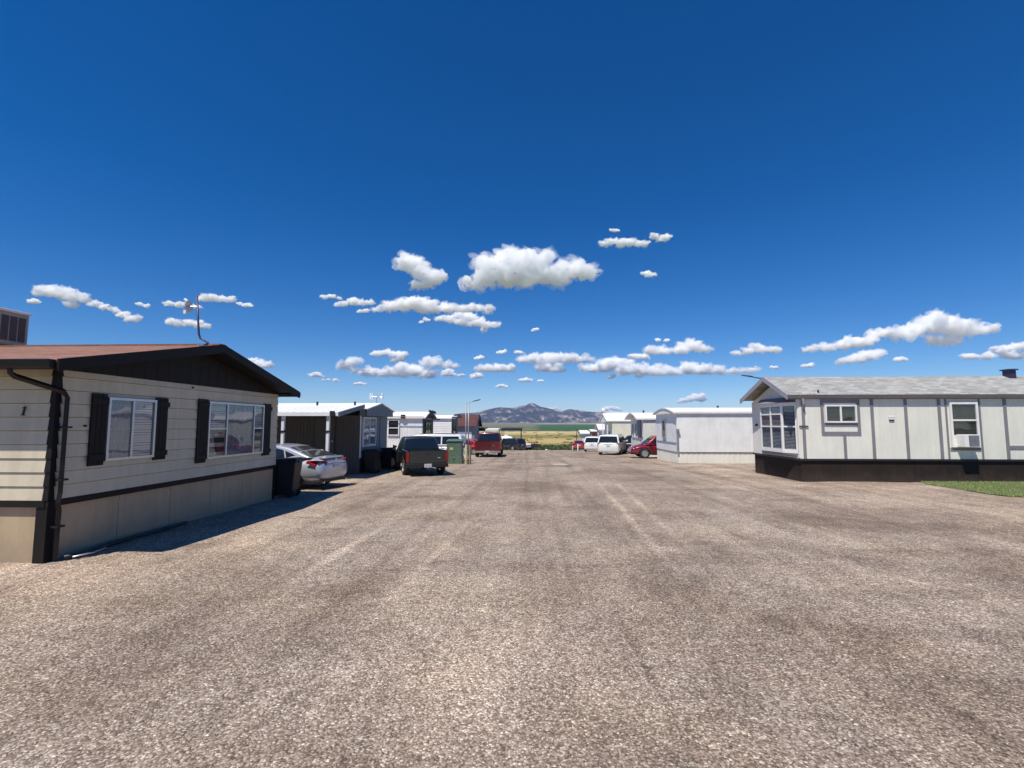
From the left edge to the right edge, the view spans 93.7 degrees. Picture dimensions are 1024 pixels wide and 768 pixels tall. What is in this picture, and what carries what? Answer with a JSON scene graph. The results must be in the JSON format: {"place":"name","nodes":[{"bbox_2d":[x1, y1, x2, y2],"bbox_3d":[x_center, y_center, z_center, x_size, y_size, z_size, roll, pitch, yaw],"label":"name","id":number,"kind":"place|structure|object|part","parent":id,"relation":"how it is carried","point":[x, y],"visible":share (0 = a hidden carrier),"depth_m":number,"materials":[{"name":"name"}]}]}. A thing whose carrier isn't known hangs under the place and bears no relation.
{"place":"outdoors","nodes":[
{"label":"outdoors","id":0,"kind":"place"},
{"bbox_2d":[458,414,481,437],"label":"house","id":1,"kind":"structure","parent":0,"point":[475,423],"depth_m":66.49,"materials":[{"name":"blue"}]},
{"bbox_2d":[458,432,471,437],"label":"garage door","id":2,"kind":"structure","parent":1,"relation":"in","point":[470,433],"depth_m":65.90,"materials":[{"name":"white metal"}]},
{"bbox_2d":[0,450,1023,767],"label":"ground","id":3,"kind":"structure","parent":0,"point":[488,498],"depth_m":4.88,"materials":[{"name":"grey gravel"}]},
{"bbox_2d":[72,547,106,557],"bbox_3d":[-6.638,2.655,7.572,0.076,0.029,0.537,-1,-5,7],"label":"metal rod","id":4,"kind":"object","parent":3,"relation":"on","point":[89,552],"visible":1,"depth_m":7.52,"materials":[{"name":"metal"}]},
{"bbox_2d":[62,521,187,558],"bbox_3d":[-6.777,2.754,8.637,0.140,0.075,2.710,0,-5,0],"label":"drain hose","id":5,"kind":"object","parent":3,"relation":"on","point":[125,539],"visible":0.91,"depth_m":8.43,"materials":[{"name":"grey plastic"}]},
{"bbox_2d":[0,344,300,563],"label":"mobile home","id":6,"kind":"object","parent":3,"relation":"on","point":[101,444],"visible":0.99,"depth_m":8.65,"materials":[{"name":"beige"}]},
{"bbox_2d":[0,307,31,344],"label":"swamp cooler","id":7,"kind":"object","parent":6,"relation":"on","point":[14,324],"visible":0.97,"depth_m":11.11,"materials":[{"name":"beige metal"}]},
{"bbox_2d":[104,397,156,460],"bbox_3d":[-6.907,0.811,8.713,0.065,1.090,1.050,0,-5,2],"label":"window","id":8,"kind":"structure","parent":6,"relation":"in","point":[118,411],"depth_m":8.67,"materials":[{"name":"glass"}]},
{"bbox_2d":[183,295,208,345],"bbox_3d":[-6.858,-1.372,10.414,0.595,1.159,0.250,0,-5,2],"label":"roof antenna","id":9,"kind":"object","parent":6,"relation":"on","point":[189,306],"visible":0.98,"depth_m":10.44,"materials":[{"name":"metal"}]},
{"bbox_2d":[206,401,264,458],"bbox_3d":[-6.776,1.123,11.850,0.065,1.290,2.220,0,-5,2],"label":"window","id":10,"kind":"structure","parent":6,"relation":"in","point":[219,426],"depth_m":11.78,"materials":[{"name":"glass"}]},
{"bbox_2d":[275,457,305,497],"bbox_3d":[-6.571,2.733,14.092,0.817,1.127,0.643,0,-5,-4],"label":"wheelie bin","id":11,"kind":"object","parent":3,"relation":"on","point":[287,474],"visible":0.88,"depth_m":13.83,"materials":[{"name":"plastic"}]},
{"bbox_2d":[276,443,348,487],"bbox_3d":[-8.287,2.816,16.831,4.865,1.475,2.118,-1,-5,14],"label":"sedan","id":12,"kind":"object","parent":3,"relation":"on","point":[320,466],"visible":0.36,"depth_m":15.93,"materials":[{"name":"silver metal"}]},
{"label":"side window","id":13,"kind":"part","parent":12,"relation":"part of","materials":[{"name":"black glass"}]},
{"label":"side window","id":14,"kind":"part","parent":12,"relation":"part of","materials":[{"name":"black glass"}]},
{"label":"rear window","id":15,"kind":"part","parent":12,"relation":"part of","materials":[{"name":"black glass"}]},
{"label":"rear window","id":16,"kind":"part","parent":12,"relation":"part of","materials":[{"name":"black glass"}]},
{"bbox_2d":[277,404,364,451],"bbox_3d":[-10.614,2.333,19.819,8.130,3.077,2.870,0,-5,2],"label":"porch awning","id":17,"kind":"object","parent":3,"relation":"on","point":[313,410],"visible":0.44,"depth_m":18.78,"materials":[{"name":"white metal"}]},
{"bbox_2d":[275,402,394,473],"bbox_3d":[-13.967,2.598,23.527,15.320,3.369,4.280,0,-5,2],"label":"mobile home","id":18,"kind":"object","parent":3,"relation":"on","point":[353,435],"visible":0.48,"depth_m":21.37,"materials":[{"name":"grey"}]},
{"bbox_2d":[315,418,334,453],"bbox_3d":[-8.293,2.496,21.225,0.850,1.950,0.110,0,-5,2],"label":"door","id":19,"kind":"structure","parent":18,"relation":"in","point":[320,427],"depth_m":21.24,"materials":[{"name":"grey"}]},
{"bbox_2d":[362,417,376,446],"bbox_3d":[-6.638,2.225,22.363,0.065,1.340,1.750,0,-5,2],"label":"window","id":20,"kind":"structure","parent":18,"relation":"in","point":[368,423],"depth_m":22.28,"materials":[{"name":"glass"}]},
{"bbox_2d":[370,393,382,402],"bbox_3d":[-6.589,0.691,23.348,0.651,0.500,0.503,0,-5,2],"label":"television aerial","id":21,"kind":"object","parent":18,"relation":"on","point":[372,396],"visible":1,"depth_m":23.33,"materials":[{"name":"metal"}]},
{"bbox_2d":[362,449,382,473],"bbox_3d":[-6.304,3.479,21.667,0.791,1.087,0.620,0,-5,2],"label":"wheelie bin","id":22,"kind":"object","parent":3,"relation":"on","point":[371,458],"visible":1,"depth_m":21.41,"materials":[{"name":"plastic"}]},
{"bbox_2d":[380,447,395,469],"bbox_3d":[-6.178,3.707,23.952,0.791,1.087,0.620,0,-5,4],"label":"wheelie bin","id":23,"kind":"object","parent":3,"relation":"on","point":[387,454],"visible":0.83,"depth_m":23.70,"materials":[{"name":"plastic"}]},
{"bbox_2d":[387,410,439,446],"bbox_3d":[-13.964,3.904,36.462,16.745,3.790,4.145,0,-5,2],"label":"mobile home","id":24,"kind":"object","parent":3,"relation":"on","point":[400,425],"visible":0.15,"depth_m":34.53,"materials":[{"name":"white metal"}]},
{"bbox_2d":[387,420,399,435],"bbox_3d":[-8.515,3.136,34.501,0.840,1.140,0.065,0,-5,2],"label":"window","id":25,"kind":"structure","parent":24,"relation":"in","point":[393,425],"depth_m":34.51,"materials":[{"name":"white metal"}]},
{"bbox_2d":[425,422,430,432],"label":"window","id":26,"kind":"structure","parent":24,"relation":"in","point":[427,424],"depth_m":36.02,"materials":[{"name":"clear glass"}]},
{"bbox_2d":[393,436,448,474],"bbox_3d":[-4.376,3.260,22.420,2.158,1.665,4.984,2,-5,-21],"label":"pickup truck","id":27,"kind":"object","parent":3,"relation":"on","point":[424,452],"visible":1,"depth_m":20.61,"materials":[{"name":"green paint"}]},
{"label":"rear window","id":28,"kind":"part","parent":27,"relation":"part of","materials":[{"name":"black glass"}]},
{"bbox_2d":[391,433,467,457],"bbox_3d":[-5.539,4.102,31.225,5.342,1.784,2.288,0,-5,2],"label":"sport utility vehicle","id":29,"kind":"object","parent":3,"relation":"on","point":[442,438],"visible":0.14,"depth_m":30.40,"materials":[{"name":"white paint"}]},
{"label":"side window","id":30,"kind":"part","parent":29,"relation":"part of","materials":[{"name":"black glass"}]},
{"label":"side window","id":31,"kind":"part","parent":29,"relation":"part of","materials":[{"name":"black glass"}]},
{"bbox_2d":[433,414,461,433],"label":"mobile home","id":32,"kind":"object","parent":3,"relation":"on","point":[446,424],"visible":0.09,"depth_m":46.97,"materials":[{"name":"white metal"}]},
{"bbox_2d":[447,439,463,463],"bbox_3d":[-3.402,4.034,28.616,0.960,1.470,0.930,0,-5,2],"label":"utility cabinet","id":33,"kind":"object","parent":3,"relation":"on","point":[455,449],"visible":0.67,"depth_m":28.26,"materials":[{"name":"green metal"}]},
{"bbox_2d":[465,445,466,463],"bbox_3d":[-2.671,4.115,27.890,0.114,1.180,0.114,0,-5,2],"label":"bollard","id":34,"kind":"object","parent":3,"relation":"on","point":[465,454],"visible":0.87,"depth_m":27.84,"materials":[{"name":"yellow paint"}]},
{"bbox_2d":[465,402,466,444],"bbox_3d":[-2.720,2.936,28.242,0.067,3.700,0.070,0,-5,2],"label":"thin post","id":35,"kind":"object","parent":3,"relation":"on","point":[465,420],"visible":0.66,"depth_m":28.30,"materials":[{"name":"white metal"}]},
{"bbox_2d":[469,445,470,463],"bbox_3d":[-2.470,4.185,28.378,0.114,1.140,0.114,0,-5,2],"label":"bollard","id":36,"kind":"object","parent":3,"relation":"on","point":[469,454],"visible":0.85,"depth_m":28.33,"materials":[{"name":"yellow paint"}]},
{"bbox_2d":[468,399,480,463],"bbox_3d":[-2.236,2.838,28.280,0.734,3.900,0.120,0,-5,2],"label":"street lamp","id":37,"kind":"object","parent":3,"relation":"on","point":[468,428],"visible":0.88,"depth_m":28.28,"materials":[{"name":"grey metal"}]},
{"bbox_2d":[466,438,483,454],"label":"sedan","id":38,"kind":"object","parent":3,"relation":"on","point":[471,441],"visible":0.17,"depth_m":41.88,"materials":[{"name":"red paint"}]},
{"bbox_2d":[479,427,487,430],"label":"carport","id":39,"kind":"object","parent":3,"relation":"on","point":[482,428],"visible":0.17,"depth_m":71.45,"materials":[{"name":"white metal"}]},
{"bbox_2d":[474,432,504,456],"bbox_3d":[-1.808,4.888,39.197,2.358,1.905,5.784,0,-5,1],"label":"pickup truck","id":40,"kind":"object","parent":3,"relation":"on","point":[488,442],"visible":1,"depth_m":36.51,"materials":[{"name":"red paint"}]},
{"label":"rear window","id":41,"kind":"part","parent":40,"relation":"part of","materials":[{"name":"black glass"}]},
{"bbox_2d":[485,428,499,431],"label":"carport","id":42,"kind":"object","parent":3,"relation":"on","point":[492,429],"visible":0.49,"depth_m":70.90,"materials":[{"name":"white metal"}]},
{"bbox_2d":[501,428,521,437],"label":"carport","id":43,"kind":"object","parent":3,"relation":"on","point":[513,429],"visible":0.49,"depth_m":73.08,"materials":[{"name":"black metal"}]},
{"bbox_2d":[502,438,526,449],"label":"sport utility vehicle","id":44,"kind":"object","parent":3,"relation":"on","point":[514,443],"visible":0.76,"depth_m":64.74,"materials":[{"name":"blue paint"}]},
{"bbox_2d":[525,444,539,449],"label":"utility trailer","id":45,"kind":"object","parent":3,"relation":"on","point":[534,446],"visible":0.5,"depth_m":69.47,"materials":[{"name":"metal"}]},
{"bbox_2d":[570,440,583,449],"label":"sedan","id":46,"kind":"object","parent":3,"relation":"on","point":[574,443],"visible":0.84,"depth_m":63.98,"materials":[{"name":"red paint"}]},
{"bbox_2d":[584,436,598,450],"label":"sport utility vehicle","id":47,"kind":"object","parent":3,"relation":"on","point":[590,443],"visible":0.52,"depth_m":54.35,"materials":[{"name":"white paint"}]},
{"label":"rear window","id":48,"kind":"part","parent":47,"relation":"part of","materials":[{"name":"black glass"}]},
{"bbox_2d":[588,429,596,435],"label":"mobile home","id":49,"kind":"object","parent":3,"relation":"on","point":[593,432],"visible":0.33,"depth_m":73.19,"materials":[{"name":"orange"}]},
{"bbox_2d":[594,424,604,435],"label":"mobile home","id":50,"kind":"object","parent":3,"relation":"on","point":[598,427],"visible":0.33,"depth_m":64.11,"materials":[{"name":"white metal"}]},
{"bbox_2d":[597,434,627,454],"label":"minivan","id":51,"kind":"object","parent":3,"relation":"on","point":[613,443],"visible":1,"depth_m":41.79,"materials":[{"name":"white paint"}]},
{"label":"rear window","id":52,"kind":"part","parent":51,"relation":"part of","materials":[{"name":"black glass"}]},
{"bbox_2d":[599,413,630,437],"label":"mobile home","id":53,"kind":"object","parent":3,"relation":"on","point":[616,423],"visible":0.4,"depth_m":52.46,"materials":[{"name":"white"}]},
{"bbox_2d":[622,435,630,452],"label":"van","id":54,"kind":"object","parent":3,"relation":"on","point":[628,442],"visible":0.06,"depth_m":45.94,"materials":[{"name":"black paint"}]},
{"bbox_2d":[624,410,656,456],"bbox_3d":[17.718,4.212,40.076,15.550,4.038,4.980,0,-5,2],"label":"mobile home","id":55,"kind":"object","parent":3,"relation":"on","point":[643,426],"visible":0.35,"depth_m":38.64,"materials":[{"name":"grey metal"}]},
{"bbox_2d":[632,422,634,436],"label":"window","id":56,"kind":"structure","parent":55,"relation":"in","point":[633,423],"depth_m":41.51,"materials":[{"name":"glass"}]},
{"bbox_2d":[635,422,637,437],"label":"window","id":57,"kind":"structure","parent":55,"relation":"in","point":[635,422],"depth_m":40.40,"materials":[{"name":"grey glass"}]},
{"bbox_2d":[627,435,656,457],"bbox_3d":[11.070,4.626,35.860,4.642,1.744,2.198,0,-5,2],"label":"sedan","id":58,"kind":"object","parent":3,"relation":"on","point":[647,448],"visible":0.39,"depth_m":35.07,"materials":[{"name":"red metal"}]},
{"bbox_2d":[652,406,754,462],"bbox_3d":[18.013,3.336,31.233,16.220,3.862,5.150,0,-5,2],"label":"mobile home","id":59,"kind":"object","parent":3,"relation":"on","point":[705,435],"visible":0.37,"depth_m":29.10,"materials":[{"name":"white metal"}]},
{"bbox_2d":[662,419,665,437],"bbox_3d":[10.101,2.961,31.922,0.065,1.200,0.800,0,-5,2],"label":"window","id":60,"kind":"structure","parent":59,"relation":"in","point":[664,420],"depth_m":31.86,"materials":[{"name":"metal"}]},
{"bbox_2d":[740,369,1023,481],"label":"mobile home","id":61,"kind":"object","parent":3,"relation":"on","point":[858,429],"visible":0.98,"depth_m":18.20,"materials":[{"name":"grey"}]},
{"bbox_2d":[757,398,797,456],"bbox_3d":[10.887,1.755,19.972,0.406,2.320,3.130,0,-5,2],"label":"bay window","id":62,"kind":"structure","parent":61,"relation":"in","point":[778,423],"depth_m":19.49,"materials":[{"name":"white metal"}]},
{"bbox_2d":[824,405,857,422],"bbox_3d":[12.513,1.131,18.272,1.180,0.680,0.065,0,-5,2],"label":"window","id":63,"kind":"structure","parent":61,"relation":"in","point":[832,413],"depth_m":18.28,"materials":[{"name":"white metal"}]},
{"bbox_2d":[948,402,980,446],"bbox_3d":[17.019,1.529,18.050,1.020,1.690,0.065,0,-5,2],"label":"window","id":64,"kind":"structure","parent":61,"relation":"in","point":[963,416],"depth_m":18.07,"materials":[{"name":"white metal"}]},
{"bbox_2d":[956,434,979,446],"bbox_3d":[16.921,2.106,17.801,0.520,0.460,0.370,0,-5,2],"label":"window air conditioner","id":65,"kind":"object","parent":61,"relation":"attached to","point":[967,440],"depth_m":17.64,"materials":[{"name":"white metal"}]},
{"bbox_2d":[0,0,1023,414],"label":"sky","id":66,"kind":"structure","parent":0,"point":[439,206],"materials":[{"name":"blue"}]},
{"bbox_2d":[460,403,607,422],"bbox_3d":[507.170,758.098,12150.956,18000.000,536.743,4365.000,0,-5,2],"label":"hills","id":67,"kind":"structure","parent":0,"point":[531,413],"depth_m":10987.73,"materials":[{"name":"grey stone"}]},
{"bbox_2d":[479,423,604,449],"bbox_3d":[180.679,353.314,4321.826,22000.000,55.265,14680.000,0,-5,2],"label":"fields","id":68,"kind":"structure","parent":0,"point":[540,430],"depth_m":1488.26,"materials":[{"name":"plant"}]},
{"bbox_2d":[501,430,577,442],"bbox_3d":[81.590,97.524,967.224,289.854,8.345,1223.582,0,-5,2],"label":"brush","id":69,"kind":"object","parent":68,"relation":"on","point":[548,435],"visible":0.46,"depth_m":557.90,"materials":[{"name":"green plant"}]},
{"bbox_2d":[503,442,581,449],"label":"scrub","id":70,"kind":"object","parent":68,"relation":"on","point":[566,446],"visible":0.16,"depth_m":88.78,"materials":[{"name":"green plant"}]},
{"bbox_2d":[578,430,589,449],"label":"mobile home","id":71,"kind":"object","parent":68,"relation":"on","point":[584,434],"visible":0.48,"depth_m":83.40,"materials":[{"name":"white metal"}]},
{"bbox_2d":[921,480,1023,496],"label":"grass","id":72,"kind":"structure","parent":0,"point":[1016,488],"depth_m":16.23,"materials":[{"name":"green plant"}]}
]}

